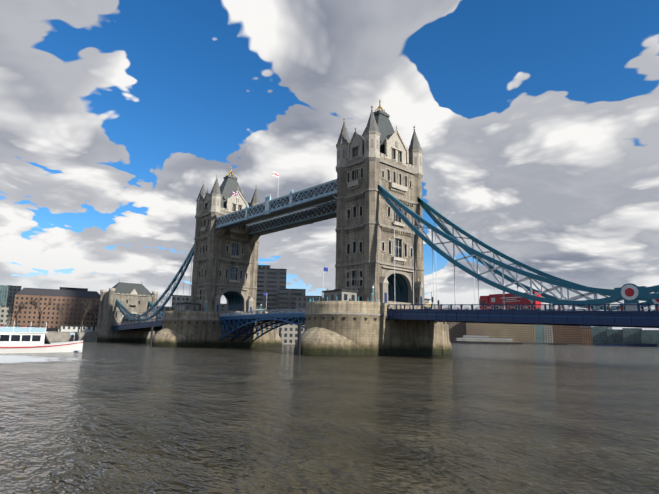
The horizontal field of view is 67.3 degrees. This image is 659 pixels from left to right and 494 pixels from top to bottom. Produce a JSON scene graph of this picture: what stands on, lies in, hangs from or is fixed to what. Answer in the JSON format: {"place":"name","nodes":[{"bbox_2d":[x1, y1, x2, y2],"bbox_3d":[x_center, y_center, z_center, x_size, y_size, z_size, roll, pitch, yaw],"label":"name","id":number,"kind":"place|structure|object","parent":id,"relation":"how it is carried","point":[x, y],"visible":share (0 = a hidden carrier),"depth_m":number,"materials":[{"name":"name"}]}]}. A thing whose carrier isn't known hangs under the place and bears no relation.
{"place":"outdoors","nodes":[
{"label":"outdoors","id":0,"kind":"place"},
{"bbox_2d":[0,299,97,331],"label":"trees","id":1,"kind":"object","parent":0,"point":[58,306],"visible":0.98,"depth_m":262.47,"materials":[{"name":"brown plant"}]},
{"bbox_2d":[0,341,658,493],"bbox_3d":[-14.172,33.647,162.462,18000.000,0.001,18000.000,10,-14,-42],"label":"water","id":2,"kind":"structure","parent":0,"point":[133,418],"depth_m":24.39,"materials":[{"name":"grey liquid"}]},
{"bbox_2d":[0,321,82,352],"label":"boat","id":3,"kind":"object","parent":2,"relation":"on","point":[24,339],"visible":1,"depth_m":101.51,"materials":[{"name":"white metal"}]},
{"bbox_2d":[0,354,103,364],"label":"wake","id":4,"kind":"object","parent":2,"relation":"on","point":[9,359],"visible":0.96,"depth_m":77.11,"materials":[{"name":"white liquid"}]},
{"bbox_2d":[46,245,226,341],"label":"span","id":5,"kind":"object","parent":2,"relation":"in","point":[137,304],"visible":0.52,"depth_m":257.19,"materials":[{"name":"beige stone"}]},
{"bbox_2d":[150,293,281,346],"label":"pier","id":6,"kind":"structure","parent":2,"relation":"in","point":[183,326],"depth_m":177.39,"materials":[{"name":"beige stone"}]},
{"bbox_2d":[190,171,259,313],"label":"tower","id":7,"kind":"structure","parent":6,"relation":"on","point":[226,265],"depth_m":193.88,"materials":[{"name":"stone"}]},
{"bbox_2d":[219,310,291,340],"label":"bridge bascule","id":8,"kind":"object","parent":6,"relation":"attached to","point":[249,319],"visible":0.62,"depth_m":175.29,"materials":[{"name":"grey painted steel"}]},
{"bbox_2d":[294,266,452,355],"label":"pier","id":9,"kind":"structure","parent":2,"relation":"in","point":[338,322],"depth_m":117.22,"materials":[{"name":"beige stone"}]},
{"bbox_2d":[268,309,305,327],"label":"bridge deck","id":10,"kind":"structure","parent":9,"relation":"attached to","point":[295,317],"depth_m":152.55,"materials":[{"name":"blue metal"}]},
{"bbox_2d":[335,101,424,305],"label":"tower","id":11,"kind":"structure","parent":9,"relation":"on","point":[374,155],"depth_m":133.67,"materials":[{"name":"stone"}]},
{"bbox_2d":[215,177,336,242],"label":"walkways","id":12,"kind":"structure","parent":11,"relation":"attached to","point":[314,204],"depth_m":169.75,"materials":[{"name":"grey painted steel"}]},
{"bbox_2d":[378,184,658,327],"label":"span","id":13,"kind":"object","parent":9,"relation":"attached to","point":[630,314],"visible":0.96,"depth_m":100.52,"materials":[{"name":"blue metal"}]},
{"bbox_2d":[169,292,650,315],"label":"traffic","id":14,"kind":"object","parent":13,"relation":"on","point":[508,298],"visible":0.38,"depth_m":103.11,"materials":[{"name":"red metal"}]},
{"bbox_2d":[0,265,658,346],"bbox_3d":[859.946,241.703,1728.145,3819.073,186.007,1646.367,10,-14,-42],"label":"background buildings","id":15,"kind":"structure","parent":0,"point":[271,282],"depth_m":380.74,"materials":[{"name":"brown brick"}]},
{"bbox_2d":[0,0,658,329],"label":"sky","id":16,"kind":"structure","parent":0,"point":[536,122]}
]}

